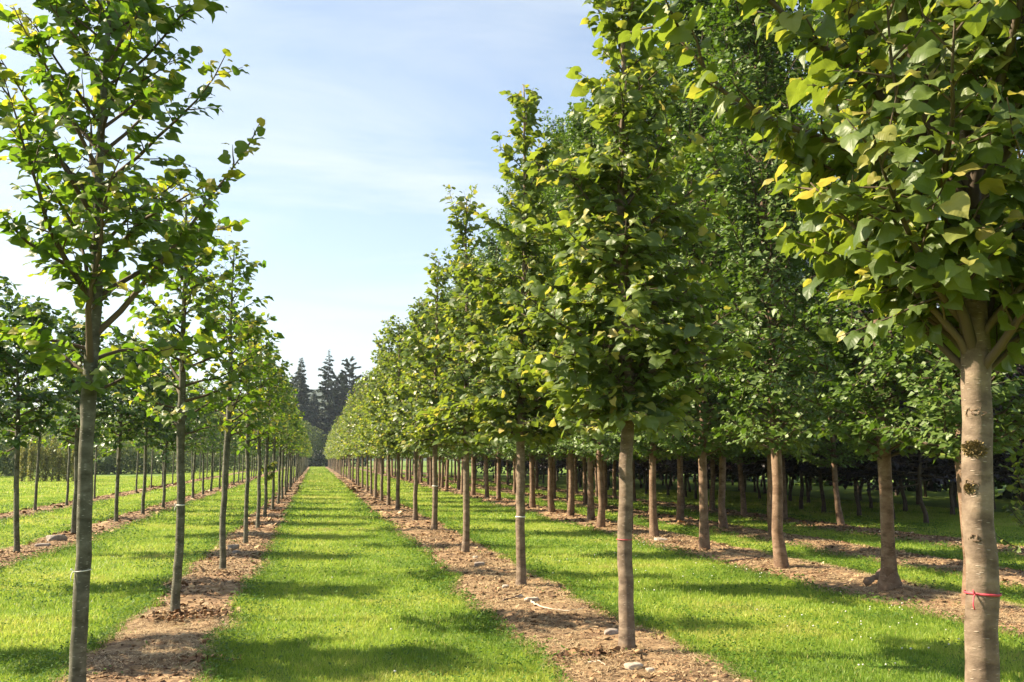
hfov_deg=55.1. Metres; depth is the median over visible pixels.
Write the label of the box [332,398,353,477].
lime tree
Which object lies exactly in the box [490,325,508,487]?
hornbeam tree
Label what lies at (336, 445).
lime tree
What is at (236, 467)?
field bush
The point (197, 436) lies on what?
dense lime tree
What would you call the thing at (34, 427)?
field tree
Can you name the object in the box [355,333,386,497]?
lime tree
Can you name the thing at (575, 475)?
shaded tree
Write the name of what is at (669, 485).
purple beech tree
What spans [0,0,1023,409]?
sky
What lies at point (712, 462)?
shaded tree
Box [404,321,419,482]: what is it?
hornbeam tree
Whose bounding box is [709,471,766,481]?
wood edge tree
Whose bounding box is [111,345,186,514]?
dense lime tree
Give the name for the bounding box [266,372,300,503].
young lime tree
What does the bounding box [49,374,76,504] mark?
tree
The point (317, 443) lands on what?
willow bush
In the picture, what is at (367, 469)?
lime tree
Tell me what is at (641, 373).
lime tree
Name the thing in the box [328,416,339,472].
lime tree
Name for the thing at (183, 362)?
young lime tree
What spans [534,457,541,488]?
shaded tree
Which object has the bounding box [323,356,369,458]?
cedar tree
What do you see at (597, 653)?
dead leaf heap
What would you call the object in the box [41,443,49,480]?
golden cypress
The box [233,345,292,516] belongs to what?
young lime tree
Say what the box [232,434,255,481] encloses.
dense lime tree
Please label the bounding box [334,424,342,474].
lime tree
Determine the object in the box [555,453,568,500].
hornbeam tree
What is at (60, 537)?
stone
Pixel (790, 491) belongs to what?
purple beech tree
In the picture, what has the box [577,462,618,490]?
purple beech tree
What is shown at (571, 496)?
hornbeam tree
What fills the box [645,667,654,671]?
stone
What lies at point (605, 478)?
hornbeam tree
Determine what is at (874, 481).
wood edge tree
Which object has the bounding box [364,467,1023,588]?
soil strip
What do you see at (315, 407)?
spruce tree
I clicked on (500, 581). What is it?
soil crumbs
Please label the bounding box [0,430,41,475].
field bush
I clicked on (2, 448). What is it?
field bush
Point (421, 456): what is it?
hornbeam tree
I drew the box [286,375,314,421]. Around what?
cedar tree
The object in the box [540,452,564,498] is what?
hornbeam tree
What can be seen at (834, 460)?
shaded tree
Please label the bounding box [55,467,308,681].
soil strip
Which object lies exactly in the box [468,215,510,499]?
hornbeam tree
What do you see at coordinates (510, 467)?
purple beech tree
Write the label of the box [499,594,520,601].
stick
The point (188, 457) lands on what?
field bush
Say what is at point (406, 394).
lime tree
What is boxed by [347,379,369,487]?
lime tree
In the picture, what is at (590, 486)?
hornbeam tree
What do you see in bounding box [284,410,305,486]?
young lime tree
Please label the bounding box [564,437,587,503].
hornbeam tree
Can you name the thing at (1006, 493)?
wood edge tree
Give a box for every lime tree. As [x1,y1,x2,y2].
[0,0,265,681]
[0,276,20,410]
[0,276,82,551]
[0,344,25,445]
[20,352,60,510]
[34,310,136,532]
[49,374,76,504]
[73,187,267,611]
[93,326,170,521]
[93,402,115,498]
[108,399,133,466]
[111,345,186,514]
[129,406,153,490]
[136,369,195,507]
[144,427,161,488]
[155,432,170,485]
[163,378,211,453]
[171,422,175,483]
[176,235,284,568]
[176,377,224,498]
[188,386,225,490]
[188,401,225,493]
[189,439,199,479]
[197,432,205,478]
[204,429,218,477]
[208,398,241,488]
[216,311,286,543]
[218,409,242,485]
[221,411,244,484]
[226,329,292,528]
[230,410,254,482]
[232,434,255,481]
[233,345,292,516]
[238,436,262,454]
[244,433,256,478]
[245,431,264,477]
[251,442,264,476]
[255,365,296,509]
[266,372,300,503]
[269,392,308,494]
[271,395,307,490]
[272,377,311,498]
[281,408,302,489]
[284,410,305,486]
[285,414,305,482]
[292,409,305,484]
[294,423,310,481]
[296,416,308,479]
[298,424,309,476]
[298,430,309,474]
[324,424,335,470]
[327,424,335,471]
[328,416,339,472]
[328,418,340,471]
[328,419,339,471]
[331,415,347,475]
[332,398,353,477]
[333,398,355,479]
[333,416,351,477]
[333,423,345,475]
[334,395,352,478]
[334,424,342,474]
[336,385,357,481]
[336,405,348,476]
[337,378,362,485]
[337,384,365,483]
[343,371,373,490]
[345,368,379,493]
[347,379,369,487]
[353,320,406,504]
[353,352,395,500]
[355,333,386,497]
[366,315,431,509]
[374,297,456,519]
[387,248,483,529]
[399,184,510,552]
[417,84,591,585]
[499,0,756,649]
[616,0,1023,681]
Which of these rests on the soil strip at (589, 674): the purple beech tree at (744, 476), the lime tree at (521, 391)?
the lime tree at (521, 391)
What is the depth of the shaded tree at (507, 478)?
59.53 m
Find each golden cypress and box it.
[19,440,27,481]
[26,435,35,480]
[34,438,44,481]
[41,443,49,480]
[47,437,57,481]
[55,443,63,480]
[61,446,72,480]
[70,448,73,480]
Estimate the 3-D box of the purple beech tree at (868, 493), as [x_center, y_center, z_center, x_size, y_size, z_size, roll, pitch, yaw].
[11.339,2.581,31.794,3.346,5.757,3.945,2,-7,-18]
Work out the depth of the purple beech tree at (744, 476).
34.88 m
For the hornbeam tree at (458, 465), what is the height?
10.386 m
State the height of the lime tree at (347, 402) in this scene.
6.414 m
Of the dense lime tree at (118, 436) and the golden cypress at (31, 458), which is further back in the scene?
the golden cypress at (31, 458)
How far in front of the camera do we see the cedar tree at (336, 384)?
223.21 m
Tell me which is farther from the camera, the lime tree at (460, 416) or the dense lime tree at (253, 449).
the dense lime tree at (253, 449)
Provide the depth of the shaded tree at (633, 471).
35.98 m
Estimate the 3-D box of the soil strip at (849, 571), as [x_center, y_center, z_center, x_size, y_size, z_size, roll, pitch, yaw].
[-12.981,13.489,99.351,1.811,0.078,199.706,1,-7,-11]
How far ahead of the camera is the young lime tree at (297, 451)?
58.08 m
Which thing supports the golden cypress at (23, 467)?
on the ground at (941, 499)
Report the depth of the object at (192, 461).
69.39 m
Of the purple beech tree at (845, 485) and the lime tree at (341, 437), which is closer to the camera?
the purple beech tree at (845, 485)
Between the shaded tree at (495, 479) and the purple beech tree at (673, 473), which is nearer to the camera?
the purple beech tree at (673, 473)
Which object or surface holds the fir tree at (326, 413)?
on the ground at (941, 499)
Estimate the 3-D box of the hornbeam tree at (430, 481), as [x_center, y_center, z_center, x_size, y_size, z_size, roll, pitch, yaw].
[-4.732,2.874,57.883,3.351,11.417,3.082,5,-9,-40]
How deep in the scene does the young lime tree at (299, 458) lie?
82.44 m
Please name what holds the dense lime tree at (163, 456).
on the soil strip at (137, 517)
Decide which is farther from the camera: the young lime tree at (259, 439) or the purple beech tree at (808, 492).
the purple beech tree at (808, 492)
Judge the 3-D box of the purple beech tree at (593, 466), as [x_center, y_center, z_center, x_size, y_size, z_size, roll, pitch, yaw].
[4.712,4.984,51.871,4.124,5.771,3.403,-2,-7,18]
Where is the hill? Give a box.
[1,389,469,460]
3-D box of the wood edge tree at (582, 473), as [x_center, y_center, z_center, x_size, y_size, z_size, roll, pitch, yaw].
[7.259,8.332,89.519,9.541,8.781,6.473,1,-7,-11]
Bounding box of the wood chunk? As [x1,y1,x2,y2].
[524,597,538,601]
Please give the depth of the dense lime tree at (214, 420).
43.37 m
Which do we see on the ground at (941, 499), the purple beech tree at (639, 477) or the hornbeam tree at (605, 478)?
the purple beech tree at (639, 477)
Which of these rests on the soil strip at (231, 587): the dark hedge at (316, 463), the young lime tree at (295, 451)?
the young lime tree at (295, 451)
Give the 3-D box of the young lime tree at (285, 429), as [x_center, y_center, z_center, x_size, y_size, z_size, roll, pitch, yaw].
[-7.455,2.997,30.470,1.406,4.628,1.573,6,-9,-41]
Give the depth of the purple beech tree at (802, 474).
31.04 m
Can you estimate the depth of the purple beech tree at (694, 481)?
38.60 m
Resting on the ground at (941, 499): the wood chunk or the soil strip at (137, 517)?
the soil strip at (137, 517)
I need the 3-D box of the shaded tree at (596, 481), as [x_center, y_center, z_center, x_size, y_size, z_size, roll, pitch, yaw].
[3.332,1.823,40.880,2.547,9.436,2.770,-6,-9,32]
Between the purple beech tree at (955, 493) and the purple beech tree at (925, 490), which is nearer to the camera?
the purple beech tree at (955, 493)
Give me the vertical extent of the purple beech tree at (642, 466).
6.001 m
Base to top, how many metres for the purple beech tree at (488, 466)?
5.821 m
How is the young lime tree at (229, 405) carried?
on the soil strip at (231, 587)
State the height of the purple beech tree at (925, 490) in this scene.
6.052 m
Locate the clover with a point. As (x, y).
(55, 674)
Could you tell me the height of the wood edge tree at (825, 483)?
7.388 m
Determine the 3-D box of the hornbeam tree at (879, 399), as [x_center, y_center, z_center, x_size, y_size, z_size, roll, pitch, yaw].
[4.607,-2.441,12.407,3.001,11.129,3.111,3,-7,-24]
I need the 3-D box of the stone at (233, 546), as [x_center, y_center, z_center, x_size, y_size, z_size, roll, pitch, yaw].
[-4.834,3.576,17.012,0.198,0.104,0.131,1,-7,-11]
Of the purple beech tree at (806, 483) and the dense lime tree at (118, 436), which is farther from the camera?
the purple beech tree at (806, 483)
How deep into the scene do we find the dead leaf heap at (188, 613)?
9.62 m
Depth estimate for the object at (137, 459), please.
47.67 m
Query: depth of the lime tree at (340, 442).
84.61 m
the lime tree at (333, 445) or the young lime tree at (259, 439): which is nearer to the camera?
the young lime tree at (259, 439)
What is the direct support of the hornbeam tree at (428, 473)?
on the soil strip at (849, 571)
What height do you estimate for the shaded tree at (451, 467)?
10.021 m
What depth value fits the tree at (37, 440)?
30.29 m
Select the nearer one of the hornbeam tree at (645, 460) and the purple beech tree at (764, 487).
the hornbeam tree at (645, 460)
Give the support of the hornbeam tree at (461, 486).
on the soil strip at (849, 571)
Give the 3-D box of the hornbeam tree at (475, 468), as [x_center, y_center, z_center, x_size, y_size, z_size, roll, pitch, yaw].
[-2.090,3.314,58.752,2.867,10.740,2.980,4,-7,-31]
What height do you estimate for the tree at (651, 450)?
11.066 m
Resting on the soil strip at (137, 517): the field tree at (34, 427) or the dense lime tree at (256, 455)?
the dense lime tree at (256, 455)
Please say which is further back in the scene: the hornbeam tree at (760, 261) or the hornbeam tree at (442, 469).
the hornbeam tree at (442, 469)
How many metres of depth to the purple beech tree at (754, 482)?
48.01 m
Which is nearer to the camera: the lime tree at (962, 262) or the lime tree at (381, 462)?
the lime tree at (962, 262)
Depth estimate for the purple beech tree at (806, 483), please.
42.54 m
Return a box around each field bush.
[0,427,12,471]
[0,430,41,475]
[30,427,72,472]
[54,432,125,474]
[94,436,154,473]
[122,441,176,472]
[147,440,217,472]
[186,445,242,471]
[210,440,276,470]
[241,451,287,468]
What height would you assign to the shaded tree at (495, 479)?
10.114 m
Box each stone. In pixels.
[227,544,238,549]
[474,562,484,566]
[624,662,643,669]
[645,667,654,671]
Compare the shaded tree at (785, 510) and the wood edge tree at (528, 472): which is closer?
the shaded tree at (785, 510)
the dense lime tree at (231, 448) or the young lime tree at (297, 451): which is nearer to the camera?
the dense lime tree at (231, 448)
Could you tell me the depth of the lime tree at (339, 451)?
88.28 m
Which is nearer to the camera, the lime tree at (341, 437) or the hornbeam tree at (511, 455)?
the hornbeam tree at (511, 455)
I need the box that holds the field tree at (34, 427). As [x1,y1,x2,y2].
[1,409,59,457]
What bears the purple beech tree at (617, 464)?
on the ground at (941, 499)
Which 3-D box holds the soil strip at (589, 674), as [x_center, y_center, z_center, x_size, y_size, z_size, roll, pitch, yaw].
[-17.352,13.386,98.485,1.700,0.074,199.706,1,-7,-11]
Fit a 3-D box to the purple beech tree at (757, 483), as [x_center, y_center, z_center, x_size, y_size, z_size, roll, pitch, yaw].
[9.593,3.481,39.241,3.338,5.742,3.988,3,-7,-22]
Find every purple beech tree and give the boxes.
[477,460,505,477]
[488,458,511,468]
[488,459,526,478]
[501,458,540,467]
[525,458,558,482]
[525,459,546,481]
[538,458,566,470]
[539,456,580,468]
[544,460,586,486]
[577,458,616,470]
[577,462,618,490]
[593,460,648,475]
[607,459,668,493]
[635,460,642,487]
[635,460,692,494]
[642,456,698,497]
[659,462,690,491]
[662,454,731,498]
[662,467,676,489]
[665,458,750,481]
[707,453,787,502]
[726,448,816,477]
[726,459,763,498]
[743,375,851,509]
[747,462,755,491]
[749,309,870,512]
[749,465,766,492]
[761,450,811,500]
[785,465,808,495]
[787,441,838,502]
[793,379,850,474]
[794,309,923,515]
[815,371,911,507]
[826,310,950,510]
[835,301,954,519]
[841,303,994,523]
[858,467,863,499]
[873,399,938,503]
[893,479,897,495]
[895,304,1009,514]
[922,355,1023,484]
[923,479,926,496]
[928,371,957,506]
[937,364,1023,508]
[993,364,1023,509]
[998,371,1023,501]
[999,367,1023,461]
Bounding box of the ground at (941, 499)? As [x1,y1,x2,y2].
[0,461,1023,681]
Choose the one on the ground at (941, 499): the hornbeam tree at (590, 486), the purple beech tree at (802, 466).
the purple beech tree at (802, 466)
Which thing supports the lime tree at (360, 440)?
on the soil strip at (589, 674)
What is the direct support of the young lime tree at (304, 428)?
on the soil strip at (231, 587)
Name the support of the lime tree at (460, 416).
on the soil strip at (589, 674)
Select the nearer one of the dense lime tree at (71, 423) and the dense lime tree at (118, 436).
the dense lime tree at (71, 423)
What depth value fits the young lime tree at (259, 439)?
22.59 m
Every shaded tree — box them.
[445,459,452,476]
[489,458,496,482]
[502,457,512,484]
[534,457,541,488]
[574,455,582,493]
[578,457,607,496]
[607,459,618,499]
[632,459,636,501]
[658,431,693,507]
[684,371,728,509]
[711,366,765,514]
[757,165,806,518]
[792,215,871,524]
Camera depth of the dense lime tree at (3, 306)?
13.18 m
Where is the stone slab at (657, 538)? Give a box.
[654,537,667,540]
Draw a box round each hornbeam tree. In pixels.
[387,351,400,476]
[393,323,413,480]
[394,345,402,478]
[395,335,408,479]
[395,349,406,478]
[399,315,426,482]
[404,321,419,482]
[410,308,429,483]
[411,294,432,485]
[421,306,444,486]
[427,298,450,487]
[432,282,454,488]
[437,288,470,489]
[438,265,470,492]
[442,246,495,494]
[450,249,498,497]
[454,458,456,481]
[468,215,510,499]
[469,455,479,484]
[476,204,526,503]
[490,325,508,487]
[491,178,545,507]
[496,148,562,511]
[501,451,525,491]
[509,449,545,469]
[518,106,594,515]
[539,96,606,519]
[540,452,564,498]
[544,80,636,526]
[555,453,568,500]
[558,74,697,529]
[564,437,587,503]
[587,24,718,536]
[603,455,608,505]
[626,0,781,549]
[633,449,669,513]
[636,0,862,568]
[658,132,716,519]
[682,87,757,527]
[710,9,838,536]
[750,3,955,590]
[813,1,1023,605]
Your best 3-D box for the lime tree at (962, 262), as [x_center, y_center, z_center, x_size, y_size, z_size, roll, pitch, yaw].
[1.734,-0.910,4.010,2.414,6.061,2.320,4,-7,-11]
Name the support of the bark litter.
on the ground at (941, 499)
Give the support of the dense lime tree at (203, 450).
on the soil strip at (137, 517)
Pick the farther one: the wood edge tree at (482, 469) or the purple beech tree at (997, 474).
the wood edge tree at (482, 469)
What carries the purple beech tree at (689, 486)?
on the ground at (941, 499)
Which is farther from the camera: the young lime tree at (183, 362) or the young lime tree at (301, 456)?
the young lime tree at (301, 456)
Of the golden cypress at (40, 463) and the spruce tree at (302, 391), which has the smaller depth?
the golden cypress at (40, 463)
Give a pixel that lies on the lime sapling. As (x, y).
(1011, 488)
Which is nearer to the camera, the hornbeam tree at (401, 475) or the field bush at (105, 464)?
the hornbeam tree at (401, 475)
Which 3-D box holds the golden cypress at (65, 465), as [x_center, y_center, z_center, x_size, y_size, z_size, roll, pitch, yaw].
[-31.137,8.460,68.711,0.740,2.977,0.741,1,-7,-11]
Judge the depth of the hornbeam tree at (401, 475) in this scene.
76.88 m
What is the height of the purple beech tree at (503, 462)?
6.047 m
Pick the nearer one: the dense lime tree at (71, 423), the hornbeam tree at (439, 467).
the dense lime tree at (71, 423)
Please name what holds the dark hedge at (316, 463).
on the ground at (941, 499)
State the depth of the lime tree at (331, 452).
120.81 m
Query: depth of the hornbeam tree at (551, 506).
29.08 m
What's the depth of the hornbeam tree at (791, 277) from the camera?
19.81 m
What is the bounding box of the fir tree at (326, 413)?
[312,350,342,465]
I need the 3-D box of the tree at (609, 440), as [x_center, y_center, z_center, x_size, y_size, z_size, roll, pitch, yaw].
[2.540,-1.024,22.062,2.690,10.625,3.208,6,-9,-41]
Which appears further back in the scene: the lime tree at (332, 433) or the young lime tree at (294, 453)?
the lime tree at (332, 433)
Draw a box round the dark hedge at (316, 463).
[278,448,369,466]
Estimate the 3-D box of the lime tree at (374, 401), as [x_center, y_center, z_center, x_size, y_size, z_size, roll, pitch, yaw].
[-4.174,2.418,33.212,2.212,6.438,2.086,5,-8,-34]
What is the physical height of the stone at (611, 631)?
0.064 m
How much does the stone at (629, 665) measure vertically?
0.052 m
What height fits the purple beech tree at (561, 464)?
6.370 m
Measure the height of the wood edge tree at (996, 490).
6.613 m
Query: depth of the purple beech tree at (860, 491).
38.43 m
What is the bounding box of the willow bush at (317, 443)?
[301,419,326,462]
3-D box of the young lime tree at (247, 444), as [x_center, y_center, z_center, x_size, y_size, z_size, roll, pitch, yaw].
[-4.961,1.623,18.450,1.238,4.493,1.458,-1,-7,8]
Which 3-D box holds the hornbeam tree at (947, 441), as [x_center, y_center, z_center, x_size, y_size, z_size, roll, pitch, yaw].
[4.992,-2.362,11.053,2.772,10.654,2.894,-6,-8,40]
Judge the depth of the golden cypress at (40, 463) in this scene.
68.33 m
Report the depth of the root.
12.27 m
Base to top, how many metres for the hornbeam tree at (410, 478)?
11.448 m
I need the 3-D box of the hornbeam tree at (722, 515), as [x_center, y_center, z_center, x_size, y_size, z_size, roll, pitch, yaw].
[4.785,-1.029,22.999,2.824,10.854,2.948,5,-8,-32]
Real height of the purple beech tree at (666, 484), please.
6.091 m
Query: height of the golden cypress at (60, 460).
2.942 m
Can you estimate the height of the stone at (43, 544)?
0.092 m
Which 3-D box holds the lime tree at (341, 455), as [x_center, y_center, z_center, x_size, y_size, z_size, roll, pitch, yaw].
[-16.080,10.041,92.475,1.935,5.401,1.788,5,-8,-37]
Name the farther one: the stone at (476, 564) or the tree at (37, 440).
the tree at (37, 440)
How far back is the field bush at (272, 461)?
144.04 m
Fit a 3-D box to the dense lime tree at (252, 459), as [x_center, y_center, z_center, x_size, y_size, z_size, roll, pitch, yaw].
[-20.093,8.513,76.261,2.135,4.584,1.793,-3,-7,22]
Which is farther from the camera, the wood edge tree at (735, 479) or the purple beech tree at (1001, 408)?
the wood edge tree at (735, 479)
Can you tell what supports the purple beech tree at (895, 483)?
on the ground at (941, 499)
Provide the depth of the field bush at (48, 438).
103.05 m
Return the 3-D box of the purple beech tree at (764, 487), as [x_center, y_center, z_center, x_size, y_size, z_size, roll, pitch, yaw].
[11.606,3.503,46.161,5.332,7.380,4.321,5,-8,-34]
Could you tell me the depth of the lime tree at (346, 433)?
60.06 m
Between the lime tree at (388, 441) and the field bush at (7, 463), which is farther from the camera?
the field bush at (7, 463)
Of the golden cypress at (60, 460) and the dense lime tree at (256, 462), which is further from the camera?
the dense lime tree at (256, 462)
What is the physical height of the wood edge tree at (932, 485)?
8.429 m
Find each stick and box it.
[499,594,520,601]
[530,600,583,610]
[725,557,754,562]
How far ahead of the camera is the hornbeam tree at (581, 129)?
23.07 m
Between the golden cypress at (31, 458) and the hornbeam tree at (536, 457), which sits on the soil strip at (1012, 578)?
the hornbeam tree at (536, 457)
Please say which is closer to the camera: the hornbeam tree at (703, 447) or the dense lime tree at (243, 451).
the hornbeam tree at (703, 447)
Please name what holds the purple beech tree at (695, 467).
on the ground at (941, 499)
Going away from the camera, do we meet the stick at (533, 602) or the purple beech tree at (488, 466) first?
the stick at (533, 602)
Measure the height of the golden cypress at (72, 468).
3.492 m
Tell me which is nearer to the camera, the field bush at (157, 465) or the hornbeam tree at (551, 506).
the hornbeam tree at (551, 506)
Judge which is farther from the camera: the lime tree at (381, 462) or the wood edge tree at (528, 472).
the wood edge tree at (528, 472)
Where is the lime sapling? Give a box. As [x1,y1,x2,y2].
[995,439,1023,552]
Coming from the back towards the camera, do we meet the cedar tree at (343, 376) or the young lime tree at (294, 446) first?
the cedar tree at (343, 376)
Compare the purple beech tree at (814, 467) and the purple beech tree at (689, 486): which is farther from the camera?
the purple beech tree at (689, 486)
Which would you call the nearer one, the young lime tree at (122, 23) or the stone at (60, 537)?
the young lime tree at (122, 23)
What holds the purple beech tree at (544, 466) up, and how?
on the ground at (941, 499)
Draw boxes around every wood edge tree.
[476,464,512,473]
[512,467,562,474]
[563,468,617,476]
[616,469,686,478]
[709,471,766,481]
[788,472,865,485]
[872,477,944,487]
[874,466,953,491]
[995,376,1020,498]
[995,476,1016,493]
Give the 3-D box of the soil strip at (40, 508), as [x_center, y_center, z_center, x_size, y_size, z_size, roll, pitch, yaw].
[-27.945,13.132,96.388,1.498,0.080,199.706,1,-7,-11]
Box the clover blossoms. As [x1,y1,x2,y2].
[14,537,1021,671]
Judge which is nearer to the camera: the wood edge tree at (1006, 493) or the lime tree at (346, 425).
the wood edge tree at (1006, 493)
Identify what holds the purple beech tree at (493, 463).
on the ground at (941, 499)
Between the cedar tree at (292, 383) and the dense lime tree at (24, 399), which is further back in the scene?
the cedar tree at (292, 383)
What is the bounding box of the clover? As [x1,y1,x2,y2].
[0,495,1023,681]
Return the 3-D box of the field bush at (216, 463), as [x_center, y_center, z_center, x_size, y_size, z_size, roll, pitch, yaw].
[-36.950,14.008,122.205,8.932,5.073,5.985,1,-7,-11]
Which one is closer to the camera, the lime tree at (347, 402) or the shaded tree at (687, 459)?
the shaded tree at (687, 459)
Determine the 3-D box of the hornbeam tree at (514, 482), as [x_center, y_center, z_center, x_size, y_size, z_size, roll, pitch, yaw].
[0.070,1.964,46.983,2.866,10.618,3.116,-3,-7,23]
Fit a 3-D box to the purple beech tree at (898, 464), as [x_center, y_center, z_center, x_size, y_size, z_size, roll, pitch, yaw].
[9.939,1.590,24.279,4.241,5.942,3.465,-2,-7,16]
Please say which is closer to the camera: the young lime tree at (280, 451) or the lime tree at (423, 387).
the lime tree at (423, 387)
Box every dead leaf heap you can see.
[141,607,234,623]
[176,652,240,664]
[550,645,644,663]
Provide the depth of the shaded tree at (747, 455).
27.71 m
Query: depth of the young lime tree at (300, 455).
66.47 m
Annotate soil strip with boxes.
[0,468,284,567]
[0,469,257,518]
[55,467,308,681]
[325,467,743,681]
[351,467,1023,638]
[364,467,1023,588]
[384,467,1023,555]
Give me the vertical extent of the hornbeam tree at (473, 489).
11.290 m
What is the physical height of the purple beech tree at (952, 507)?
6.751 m
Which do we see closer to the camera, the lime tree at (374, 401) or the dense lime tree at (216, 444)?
the lime tree at (374, 401)
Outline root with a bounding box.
[863,569,879,586]
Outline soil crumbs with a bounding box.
[0,519,1023,681]
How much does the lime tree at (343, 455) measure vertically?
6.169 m
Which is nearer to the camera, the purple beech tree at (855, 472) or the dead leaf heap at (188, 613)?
the dead leaf heap at (188, 613)
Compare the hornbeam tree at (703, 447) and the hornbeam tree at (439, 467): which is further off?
the hornbeam tree at (439, 467)
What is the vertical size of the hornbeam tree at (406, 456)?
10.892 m
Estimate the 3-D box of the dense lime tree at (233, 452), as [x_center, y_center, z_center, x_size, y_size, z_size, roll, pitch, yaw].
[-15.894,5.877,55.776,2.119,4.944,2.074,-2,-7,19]
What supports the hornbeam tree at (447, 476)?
on the soil strip at (849, 571)
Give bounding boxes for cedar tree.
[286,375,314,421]
[317,373,347,435]
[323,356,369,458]
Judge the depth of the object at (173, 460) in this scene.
60.09 m
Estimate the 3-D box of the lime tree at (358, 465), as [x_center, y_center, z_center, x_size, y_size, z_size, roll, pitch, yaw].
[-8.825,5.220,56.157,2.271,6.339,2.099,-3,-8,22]
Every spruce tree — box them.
[281,358,319,465]
[307,390,320,465]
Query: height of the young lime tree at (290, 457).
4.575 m
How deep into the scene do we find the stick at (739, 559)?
15.14 m
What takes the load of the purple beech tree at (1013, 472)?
on the ground at (941, 499)
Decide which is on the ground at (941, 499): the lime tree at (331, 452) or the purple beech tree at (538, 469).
the purple beech tree at (538, 469)
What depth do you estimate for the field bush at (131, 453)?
104.33 m
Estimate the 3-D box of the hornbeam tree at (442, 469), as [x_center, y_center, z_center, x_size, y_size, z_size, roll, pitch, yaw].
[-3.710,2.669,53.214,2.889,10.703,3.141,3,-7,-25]
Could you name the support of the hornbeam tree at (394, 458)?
on the soil strip at (849, 571)
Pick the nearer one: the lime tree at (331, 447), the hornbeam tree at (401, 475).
the hornbeam tree at (401, 475)
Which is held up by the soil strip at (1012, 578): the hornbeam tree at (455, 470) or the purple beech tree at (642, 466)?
the hornbeam tree at (455, 470)
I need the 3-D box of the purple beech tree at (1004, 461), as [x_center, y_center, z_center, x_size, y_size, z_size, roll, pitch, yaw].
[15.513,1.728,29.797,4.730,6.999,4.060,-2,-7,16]
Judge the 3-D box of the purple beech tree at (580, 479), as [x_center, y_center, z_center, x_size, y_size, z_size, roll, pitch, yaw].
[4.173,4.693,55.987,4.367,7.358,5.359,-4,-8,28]
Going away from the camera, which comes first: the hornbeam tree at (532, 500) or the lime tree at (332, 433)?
the hornbeam tree at (532, 500)
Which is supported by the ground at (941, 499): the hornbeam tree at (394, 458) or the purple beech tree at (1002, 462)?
the purple beech tree at (1002, 462)
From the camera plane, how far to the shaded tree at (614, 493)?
37.98 m
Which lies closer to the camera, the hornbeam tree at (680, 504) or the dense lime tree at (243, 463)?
the hornbeam tree at (680, 504)
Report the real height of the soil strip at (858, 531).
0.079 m
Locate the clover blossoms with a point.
(757, 609)
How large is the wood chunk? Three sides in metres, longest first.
0.192 x 0.078 x 0.064 m
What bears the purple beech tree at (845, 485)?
on the ground at (941, 499)
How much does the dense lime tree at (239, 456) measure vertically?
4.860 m
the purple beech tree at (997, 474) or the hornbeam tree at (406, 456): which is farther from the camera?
the hornbeam tree at (406, 456)
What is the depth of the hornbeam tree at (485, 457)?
39.48 m
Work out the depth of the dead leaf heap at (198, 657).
7.68 m
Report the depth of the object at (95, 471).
37.94 m
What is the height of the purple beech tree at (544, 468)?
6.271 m
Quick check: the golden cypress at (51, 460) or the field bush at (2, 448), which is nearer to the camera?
the golden cypress at (51, 460)
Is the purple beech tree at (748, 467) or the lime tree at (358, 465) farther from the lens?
the lime tree at (358, 465)
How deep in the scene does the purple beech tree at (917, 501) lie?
34.62 m
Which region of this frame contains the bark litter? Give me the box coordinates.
[0,476,1023,681]
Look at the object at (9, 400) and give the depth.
26.50 m
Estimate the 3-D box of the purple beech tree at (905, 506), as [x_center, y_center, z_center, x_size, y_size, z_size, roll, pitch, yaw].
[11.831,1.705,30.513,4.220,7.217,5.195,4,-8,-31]

